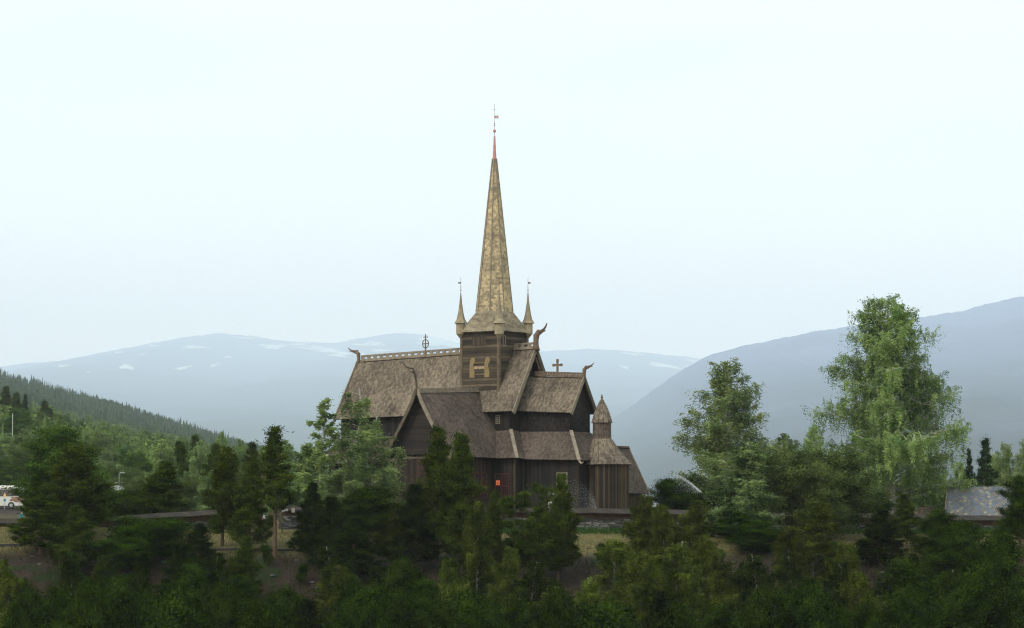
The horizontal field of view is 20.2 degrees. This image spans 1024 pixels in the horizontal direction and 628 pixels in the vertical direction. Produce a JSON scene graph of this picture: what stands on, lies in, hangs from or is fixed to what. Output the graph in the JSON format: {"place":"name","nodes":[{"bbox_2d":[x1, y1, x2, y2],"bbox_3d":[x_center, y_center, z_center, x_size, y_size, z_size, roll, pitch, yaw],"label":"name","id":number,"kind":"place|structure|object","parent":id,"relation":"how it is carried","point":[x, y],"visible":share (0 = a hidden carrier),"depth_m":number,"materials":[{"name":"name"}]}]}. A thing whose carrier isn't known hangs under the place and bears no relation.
{"place":"outdoors","nodes":[
{"label":"outdoors","id":0,"kind":"place"},
{"bbox_2d":[150,542,207,599],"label":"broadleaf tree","id":1,"kind":"object","parent":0,"point":[185,552],"visible":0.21,"depth_m":230.69,"materials":[{"name":"green plant"}]},
{"bbox_2d":[0,333,699,452],"bbox_3d":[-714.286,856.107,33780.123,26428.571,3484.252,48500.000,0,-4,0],"label":"mountain","id":2,"kind":"structure","parent":0,"point":[248,389],"depth_m":34260.89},
{"bbox_2d":[327,104,649,508],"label":"stave church","id":3,"kind":"structure","parent":0,"point":[506,402],"depth_m":275.53,"materials":[{"name":"wood"}]},
{"bbox_2d":[0,376,1023,616],"bbox_3d":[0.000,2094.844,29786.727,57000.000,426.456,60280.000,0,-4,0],"label":"ground","id":4,"kind":"structure","parent":0,"point":[571,578],"depth_m":239.27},
{"bbox_2d":[0,558,26,627],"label":"birch tree","id":5,"kind":"object","parent":4,"relation":"on","point":[10,582],"visible":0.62,"depth_m":220.32,"materials":[{"name":"green plant"}]},
{"bbox_2d":[0,406,36,438],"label":"broadleaf tree","id":6,"kind":"object","parent":4,"relation":"on","point":[21,417],"visible":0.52,"depth_m":698.04,"materials":[{"name":"green plant"}]},
{"bbox_2d":[0,579,46,627],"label":"broadleaf tree","id":7,"kind":"object","parent":4,"relation":"on","point":[30,599],"visible":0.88,"depth_m":209.77,"materials":[{"name":"green plant"}]},
{"bbox_2d":[1,479,73,553],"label":"pine tree","id":8,"kind":"object","parent":4,"relation":"on","point":[40,508],"visible":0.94,"depth_m":241.57,"materials":[{"name":"green plant"}]},
{"bbox_2d":[29,572,76,627],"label":"broadleaf tree","id":9,"kind":"object","parent":4,"relation":"on","point":[48,603],"visible":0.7,"depth_m":207.04,"materials":[{"name":"green plant"}]},
{"bbox_2d":[1,418,139,526],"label":"broadleaf tree","id":10,"kind":"object","parent":4,"relation":"on","point":[54,438],"visible":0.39,"depth_m":250.12,"materials":[{"name":"green plant"}]},
{"bbox_2d":[58,553,84,609],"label":"birch tree","id":11,"kind":"object","parent":4,"relation":"on","point":[69,571],"visible":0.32,"depth_m":222.74,"materials":[{"name":"green plant"}]},
{"bbox_2d":[24,442,123,543],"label":"pine tree","id":12,"kind":"object","parent":4,"relation":"on","point":[65,474],"visible":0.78,"depth_m":245.00,"materials":[{"name":"green plant"}]},
{"bbox_2d":[51,503,104,571],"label":"pine tree","id":13,"kind":"object","parent":4,"relation":"on","point":[79,527],"visible":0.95,"depth_m":236.70,"materials":[{"name":"green plant"}]},
{"bbox_2d":[50,567,119,627],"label":"broadleaf tree","id":14,"kind":"object","parent":4,"relation":"on","point":[86,609],"visible":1,"depth_m":201.68,"materials":[{"name":"green plant"}]},
{"bbox_2d":[0,510,226,529],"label":"churchyard wall","id":15,"kind":"structure","parent":4,"relation":"on","point":[195,516],"depth_m":256.76,"materials":[{"name":"stone"}]},
{"bbox_2d":[82,533,159,569],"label":"bush","id":16,"kind":"object","parent":4,"relation":"on","point":[121,552],"visible":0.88,"depth_m":235.80,"materials":[{"name":"green plant"}]},
{"bbox_2d":[0,396,259,513],"bbox_3d":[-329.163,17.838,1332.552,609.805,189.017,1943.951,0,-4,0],"label":"wood","id":17,"kind":"object","parent":4,"relation":"on","point":[146,442],"visible":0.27,"depth_m":857.75,"materials":[{"name":"green plant"}]},
{"bbox_2d":[95,513,224,560],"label":"bush","id":18,"kind":"object","parent":4,"relation":"on","point":[165,533],"visible":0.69,"depth_m":239.80,"materials":[{"name":"green plant"}]},
{"bbox_2d":[127,459,192,513],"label":"pine tree","id":19,"kind":"object","parent":4,"relation":"on","point":[167,500],"visible":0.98,"depth_m":262.67,"materials":[{"name":"green plant"}]},
{"bbox_2d":[0,369,327,472],"bbox_3d":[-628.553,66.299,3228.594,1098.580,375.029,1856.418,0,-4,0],"label":"wood","id":20,"kind":"object","parent":4,"relation":"on","point":[82,404],"visible":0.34,"depth_m":3219.52,"materials":[{"name":"green plant"}]},
{"bbox_2d":[125,590,208,627],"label":"broadleaf tree","id":21,"kind":"object","parent":4,"relation":"on","point":[142,620],"visible":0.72,"depth_m":204.52,"materials":[{"name":"green plant"}]},
{"bbox_2d":[154,558,206,614],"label":"broadleaf tree","id":22,"kind":"object","parent":4,"relation":"on","point":[192,577],"visible":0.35,"depth_m":226.60,"materials":[{"name":"green plant"}]},
{"bbox_2d":[157,474,205,511],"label":"broadleaf tree","id":23,"kind":"object","parent":4,"relation":"on","point":[190,493],"visible":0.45,"depth_m":337.53,"materials":[{"name":"green plant"}]},
{"bbox_2d":[146,580,220,627],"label":"broadleaf tree","id":24,"kind":"object","parent":4,"relation":"on","point":[175,600],"visible":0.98,"depth_m":203.92,"materials":[{"name":"green plant"}]},
{"bbox_2d":[170,522,229,580],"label":"pine tree","id":25,"kind":"object","parent":4,"relation":"on","point":[198,539],"visible":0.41,"depth_m":234.83,"materials":[{"name":"green plant"}]},
{"bbox_2d":[198,445,242,546],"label":"pine tree","id":26,"kind":"object","parent":4,"relation":"on","point":[223,476],"visible":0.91,"depth_m":245.11,"materials":[{"name":"green plant"}]},
{"bbox_2d":[224,534,265,595],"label":"pine tree","id":27,"kind":"object","parent":4,"relation":"on","point":[243,556],"visible":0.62,"depth_m":232.78,"materials":[{"name":"green plant"}]},
{"bbox_2d":[222,587,269,627],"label":"broadleaf tree","id":28,"kind":"object","parent":4,"relation":"on","point":[251,609],"visible":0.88,"depth_m":206.09,"materials":[{"name":"green plant"}]},
{"bbox_2d":[222,457,280,552],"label":"pine tree","id":29,"kind":"object","parent":4,"relation":"on","point":[250,511],"visible":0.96,"depth_m":242.99,"materials":[{"name":"green plant"}]},
{"bbox_2d":[250,423,301,557],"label":"pine tree","id":30,"kind":"object","parent":4,"relation":"on","point":[272,457],"visible":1,"depth_m":242.32,"materials":[{"name":"green plant"}]},
{"bbox_2d":[250,580,305,627],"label":"broadleaf tree","id":31,"kind":"object","parent":4,"relation":"on","point":[274,614],"visible":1,"depth_m":204.29,"materials":[{"name":"green plant"}]},
{"bbox_2d":[285,481,324,556],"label":"pine tree","id":32,"kind":"object","parent":4,"relation":"on","point":[306,516],"visible":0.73,"depth_m":241.90,"materials":[{"name":"green plant"}]},
{"bbox_2d":[282,442,329,505],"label":"birch tree","id":33,"kind":"object","parent":4,"relation":"on","point":[306,462],"visible":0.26,"depth_m":273.68,"materials":[{"name":"green plant"}]},
{"bbox_2d":[288,594,331,627],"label":"pine tree","id":34,"kind":"object","parent":4,"relation":"on","point":[306,608],"visible":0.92,"depth_m":210.77,"materials":[{"name":"green plant"}]},
{"bbox_2d":[295,397,343,493],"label":"birch tree","id":35,"kind":"object","parent":4,"relation":"on","point":[322,458],"visible":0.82,"depth_m":267.52,"materials":[{"name":"green plant"}]},
{"bbox_2d":[297,495,349,559],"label":"pine tree","id":36,"kind":"object","parent":4,"relation":"on","point":[331,518],"visible":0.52,"depth_m":238.79,"materials":[{"name":"green plant"}]},
{"bbox_2d":[301,546,364,607],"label":"birch tree","id":37,"kind":"object","parent":4,"relation":"on","point":[324,561],"visible":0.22,"depth_m":228.13,"materials":[{"name":"green plant"}]},
{"bbox_2d":[313,561,353,626],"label":"birch tree","id":38,"kind":"object","parent":4,"relation":"on","point":[327,589],"visible":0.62,"depth_m":220.37,"materials":[{"name":"green plant"}]},
{"bbox_2d":[318,593,369,627],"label":"broadleaf tree","id":39,"kind":"object","parent":4,"relation":"on","point":[347,617],"visible":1,"depth_m":204.97,"materials":[{"name":"green plant"}]},
{"bbox_2d":[320,440,371,516],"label":"birch tree","id":40,"kind":"object","parent":4,"relation":"on","point":[346,473],"visible":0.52,"depth_m":248.98,"materials":[{"name":"green plant"}]},
{"bbox_2d":[318,516,388,577],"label":"pine tree","id":41,"kind":"object","parent":4,"relation":"on","point":[355,548],"visible":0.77,"depth_m":235.65,"materials":[{"name":"green plant"}]},
{"bbox_2d":[314,387,412,529],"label":"birch tree","id":42,"kind":"object","parent":4,"relation":"on","point":[366,438],"visible":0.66,"depth_m":251.08,"materials":[{"name":"green plant"}]},
{"bbox_2d":[322,576,407,627],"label":"broadleaf tree","id":43,"kind":"object","parent":4,"relation":"on","point":[363,596],"visible":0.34,"depth_m":209.95,"materials":[{"name":"green plant"}]},
{"bbox_2d":[334,483,404,541],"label":"broadleaf tree","id":44,"kind":"object","parent":4,"relation":"on","point":[371,504],"visible":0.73,"depth_m":245.06,"materials":[{"name":"green plant"}]},
{"bbox_2d":[366,553,437,610],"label":"broadleaf tree","id":45,"kind":"object","parent":4,"relation":"on","point":[401,571],"visible":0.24,"depth_m":220.33,"materials":[{"name":"green plant"}]},
{"bbox_2d":[370,482,444,565],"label":"pine tree","id":46,"kind":"object","parent":4,"relation":"on","point":[409,514],"visible":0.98,"depth_m":236.49,"materials":[{"name":"green plant"}]},
{"bbox_2d":[404,421,462,564],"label":"pine tree","id":47,"kind":"object","parent":4,"relation":"on","point":[438,451],"visible":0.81,"depth_m":238.78,"materials":[{"name":"green plant"}]},
{"bbox_2d":[409,591,468,627],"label":"broadleaf tree","id":48,"kind":"object","parent":4,"relation":"on","point":[440,616],"visible":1,"depth_m":203.54,"materials":[{"name":"green plant"}]},
{"bbox_2d":[434,553,472,615],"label":"birch tree","id":49,"kind":"object","parent":4,"relation":"on","point":[449,574],"visible":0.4,"depth_m":214.81,"materials":[{"name":"green plant"}]},
{"bbox_2d":[423,430,488,567],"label":"pine tree","id":50,"kind":"object","parent":4,"relation":"on","point":[460,487],"visible":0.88,"depth_m":237.64,"materials":[{"name":"green plant"}]},
{"bbox_2d":[450,582,496,624],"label":"broadleaf tree","id":51,"kind":"object","parent":4,"relation":"on","point":[470,600],"visible":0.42,"depth_m":210.40,"materials":[{"name":"green plant"}]},
{"bbox_2d":[459,501,501,604],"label":"birch tree","id":52,"kind":"object","parent":4,"relation":"on","point":[478,521],"visible":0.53,"depth_m":224.99,"materials":[{"name":"green plant"}]},
{"bbox_2d":[454,593,517,627],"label":"broadleaf tree","id":53,"kind":"object","parent":4,"relation":"on","point":[490,616],"visible":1,"depth_m":202.66,"materials":[{"name":"green plant"}]},
{"bbox_2d":[483,488,510,568],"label":"pine tree","id":54,"kind":"object","parent":4,"relation":"on","point":[495,535],"visible":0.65,"depth_m":237.08,"materials":[{"name":"green plant"}]},
{"bbox_2d":[482,542,523,615],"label":"birch tree","id":55,"kind":"object","parent":4,"relation":"on","point":[506,571],"visible":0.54,"depth_m":220.56,"materials":[{"name":"green plant"}]},
{"bbox_2d":[0,527,1023,554],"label":"grass","id":56,"kind":"structure","parent":4,"relation":"on","point":[598,541],"depth_m":249.33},
{"bbox_2d":[0,545,1023,595],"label":"undergrowth","id":57,"kind":"object","parent":4,"relation":"on","point":[593,560],"visible":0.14,"depth_m":238.39,"materials":[{"name":"green plant"}]},
{"bbox_2d":[496,482,564,561],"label":"pine tree","id":58,"kind":"object","parent":4,"relation":"on","point":[506,506],"visible":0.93,"depth_m":235.98,"materials":[{"name":"green plant"}]},
{"bbox_2d":[507,559,559,615],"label":"birch tree","id":59,"kind":"object","parent":4,"relation":"on","point":[533,573],"visible":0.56,"depth_m":216.85,"materials":[{"name":"green plant"}]},
{"bbox_2d":[517,512,577,575],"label":"pine tree","id":60,"kind":"object","parent":4,"relation":"on","point":[544,544],"visible":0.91,"depth_m":234.70,"materials":[{"name":"green plant"}]},
{"bbox_2d":[510,580,586,627],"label":"broadleaf tree","id":61,"kind":"object","parent":4,"relation":"on","point":[557,613],"visible":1,"depth_m":205.54,"materials":[{"name":"green plant"}]},
{"bbox_2d":[538,468,585,582],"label":"pine tree","id":62,"kind":"object","parent":4,"relation":"on","point":[560,507],"visible":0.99,"depth_m":234.99,"materials":[{"name":"green plant"}]},
{"bbox_2d":[571,577,605,612],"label":"birch tree","id":63,"kind":"object","parent":4,"relation":"on","point":[588,585],"visible":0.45,"depth_m":213.60,"materials":[{"name":"green plant"}]},
{"bbox_2d":[572,589,643,627],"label":"broadleaf tree","id":64,"kind":"object","parent":4,"relation":"on","point":[611,618],"visible":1,"depth_m":201.83,"materials":[{"name":"green plant"}]},
{"bbox_2d":[588,537,631,607],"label":"birch tree","id":65,"kind":"object","parent":4,"relation":"on","point":[614,550],"visible":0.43,"depth_m":226.56,"materials":[{"name":"green plant"}]},
{"bbox_2d":[610,494,655,583],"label":"pine tree","id":66,"kind":"object","parent":4,"relation":"on","point":[637,531],"visible":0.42,"depth_m":232.81,"materials":[{"name":"green plant"}]},
{"bbox_2d":[609,550,670,627],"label":"birch tree","id":67,"kind":"object","parent":4,"relation":"on","point":[639,562],"visible":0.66,"depth_m":218.26,"materials":[{"name":"green plant"}]},
{"bbox_2d":[283,505,1002,529],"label":"churchyard wall","id":68,"kind":"structure","parent":4,"relation":"on","point":[602,517],"depth_m":256.48,"materials":[{"name":"stone"}]},
{"bbox_2d":[641,583,674,627],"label":"pine tree","id":69,"kind":"object","parent":4,"relation":"on","point":[658,601],"visible":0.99,"depth_m":202.00,"materials":[{"name":"green plant"}]},
{"bbox_2d":[641,503,687,602],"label":"birch tree","id":70,"kind":"object","parent":4,"relation":"on","point":[663,532],"visible":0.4,"depth_m":230.73,"materials":[{"name":"green plant"}]},
{"bbox_2d":[648,472,698,509],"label":"bush","id":71,"kind":"object","parent":4,"relation":"on","point":[670,493],"visible":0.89,"depth_m":283.28,"materials":[{"name":"green plant"}]},
{"bbox_2d":[643,589,712,627],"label":"broadleaf tree","id":72,"kind":"object","parent":4,"relation":"on","point":[679,615],"visible":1,"depth_m":201.43,"materials":[{"name":"green plant"}]},
{"bbox_2d":[654,540,705,623],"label":"birch tree","id":73,"kind":"object","parent":4,"relation":"on","point":[678,567],"visible":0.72,"depth_m":220.41,"materials":[{"name":"green plant"}]},
{"bbox_2d":[671,500,719,592],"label":"birch tree","id":74,"kind":"object","parent":4,"relation":"on","point":[691,523],"visible":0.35,"depth_m":231.87,"materials":[{"name":"green plant"}]},
{"bbox_2d":[691,534,736,619],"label":"birch tree","id":75,"kind":"object","parent":4,"relation":"on","point":[711,557],"visible":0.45,"depth_m":227.46,"materials":[{"name":"green plant"}]},
{"bbox_2d":[695,598,748,627],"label":"broadleaf tree","id":76,"kind":"object","parent":4,"relation":"on","point":[720,616],"visible":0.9,"depth_m":209.71,"materials":[{"name":"green plant"}]},
{"bbox_2d":[703,570,744,626],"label":"birch tree","id":77,"kind":"object","parent":4,"relation":"on","point":[722,591],"visible":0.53,"depth_m":214.87,"materials":[{"name":"green plant"}]},
{"bbox_2d":[670,355,800,508],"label":"birch tree","id":78,"kind":"object","parent":4,"relation":"on","point":[712,449],"visible":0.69,"depth_m":290.28,"materials":[{"name":"green plant"}]},
{"bbox_2d":[710,508,765,541],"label":"broadleaf tree","id":79,"kind":"object","parent":4,"relation":"on","point":[733,517],"visible":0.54,"depth_m":246.63,"materials":[{"name":"green plant"}]},
{"bbox_2d":[702,442,787,532],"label":"birch tree","id":80,"kind":"object","parent":4,"relation":"on","point":[744,491],"visible":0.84,"depth_m":249.32,"materials":[{"name":"green plant"}]},
{"bbox_2d":[719,519,780,551],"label":"broadleaf tree","id":81,"kind":"object","parent":4,"relation":"on","point":[757,535],"visible":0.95,"depth_m":242.30,"materials":[{"name":"green plant"}]},
{"bbox_2d":[729,551,777,619],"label":"birch tree","id":82,"kind":"object","parent":4,"relation":"on","point":[757,572],"visible":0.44,"depth_m":217.08,"materials":[{"name":"green plant"}]},
{"bbox_2d":[735,577,796,627],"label":"broadleaf tree","id":83,"kind":"object","parent":4,"relation":"on","point":[761,608],"visible":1,"depth_m":203.24,"materials":[{"name":"green plant"}]},
{"bbox_2d":[775,554,803,598],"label":"birch tree","id":84,"kind":"object","parent":4,"relation":"on","point":[794,573],"visible":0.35,"depth_m":222.94,"materials":[{"name":"green plant"}]},
{"bbox_2d":[769,525,811,593],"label":"birch tree","id":85,"kind":"object","parent":4,"relation":"on","point":[790,541],"visible":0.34,"depth_m":226.97,"materials":[{"name":"green plant"}]},
{"bbox_2d":[768,498,857,593],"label":"birch tree","id":86,"kind":"object","parent":4,"relation":"on","point":[813,521],"visible":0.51,"depth_m":232.43,"materials":[{"name":"green plant"}]},
{"bbox_2d":[782,569,851,627],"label":"broadleaf tree","id":87,"kind":"object","parent":4,"relation":"on","point":[813,608],"visible":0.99,"depth_m":204.21,"materials":[{"name":"green plant"}]},
{"bbox_2d":[746,443,907,539],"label":"broadleaf tree","id":88,"kind":"object","parent":4,"relation":"on","point":[831,477],"visible":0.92,"depth_m":249.22,"materials":[{"name":"green plant"}]},
{"bbox_2d":[819,558,853,612],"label":"birch tree","id":89,"kind":"object","parent":4,"relation":"on","point":[841,573],"visible":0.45,"depth_m":215.86,"materials":[{"name":"green plant"}]},
{"bbox_2d":[815,542,867,613],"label":"birch tree","id":90,"kind":"object","parent":4,"relation":"on","point":[845,551],"visible":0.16,"depth_m":222.68,"materials":[{"name":"green plant"}]},
{"bbox_2d":[844,587,887,627],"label":"broadleaf tree","id":91,"kind":"object","parent":4,"relation":"on","point":[869,615],"visible":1,"depth_m":203.81,"materials":[{"name":"green plant"}]},
{"bbox_2d":[837,569,899,627],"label":"birch tree","id":92,"kind":"object","parent":4,"relation":"on","point":[858,583],"visible":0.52,"depth_m":210.39,"materials":[{"name":"green plant"}]},
{"bbox_2d":[849,508,911,565],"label":"pine tree","id":93,"kind":"object","parent":4,"relation":"on","point":[880,534],"visible":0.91,"depth_m":238.63,"materials":[{"name":"green plant"}]},
{"bbox_2d":[800,293,984,513],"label":"birch tree","id":94,"kind":"object","parent":4,"relation":"on","point":[887,412],"visible":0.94,"depth_m":283.75,"materials":[{"name":"green plant"}]},
{"bbox_2d":[889,493,920,548],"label":"pine tree","id":95,"kind":"object","parent":4,"relation":"on","point":[905,514],"visible":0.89,"depth_m":244.96,"materials":[{"name":"green plant"}]},
{"bbox_2d":[865,547,948,626],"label":"broadleaf tree","id":96,"kind":"object","parent":4,"relation":"on","point":[903,574],"visible":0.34,"depth_m":213.60,"materials":[{"name":"green plant"}]},
{"bbox_2d":[905,508,962,560],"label":"broadleaf tree","id":97,"kind":"object","parent":4,"relation":"on","point":[934,524],"visible":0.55,"depth_m":238.84,"materials":[{"name":"green plant"}]},
{"bbox_2d":[919,518,991,599],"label":"broadleaf tree","id":98,"kind":"object","parent":4,"relation":"on","point":[954,544],"visible":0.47,"depth_m":230.25,"materials":[{"name":"green plant"}]},
{"bbox_2d":[919,554,1023,627],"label":"broadleaf tree","id":99,"kind":"object","parent":4,"relation":"on","point":[978,597],"visible":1,"depth_m":203.06,"materials":[{"name":"green plant"}]},
{"bbox_2d":[944,486,1011,515],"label":"slate roof house","id":100,"kind":"structure","parent":4,"relation":"on","point":[980,501],"depth_m":281.67,"materials":[{"name":"grey stone"}]},
{"bbox_2d":[945,524,1023,627],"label":"broadleaf tree","id":101,"kind":"object","parent":4,"relation":"on","point":[1002,561],"visible":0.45,"depth_m":220.32,"materials":[{"name":"green plant"}]},
{"bbox_2d":[972,435,999,486],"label":"spruce tree","id":102,"kind":"object","parent":4,"relation":"on","point":[982,477],"visible":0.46,"depth_m":329.31,"materials":[{"name":"green plant"}]},
{"bbox_2d":[989,442,1016,486],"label":"birch tree","id":103,"kind":"object","parent":4,"relation":"on","point":[1006,473],"visible":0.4,"depth_m":344.06,"materials":[{"name":"green plant"}]},
{"bbox_2d":[994,474,1023,546],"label":"broadleaf tree","id":104,"kind":"object","parent":4,"relation":"on","point":[1013,517],"visible":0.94,"depth_m":244.78,"materials":[{"name":"green plant"}]},
{"bbox_2d":[0,0,1023,366],"label":"sky","id":105,"kind":"structure","parent":0,"point":[700,179],"materials":[{"name":"white"}]},
{"bbox_2d":[611,297,1023,503],"bbox_3d":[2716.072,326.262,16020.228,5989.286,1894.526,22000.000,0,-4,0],"label":"hill","id":106,"kind":"structure","parent":0,"point":[978,354],"depth_m":15172.12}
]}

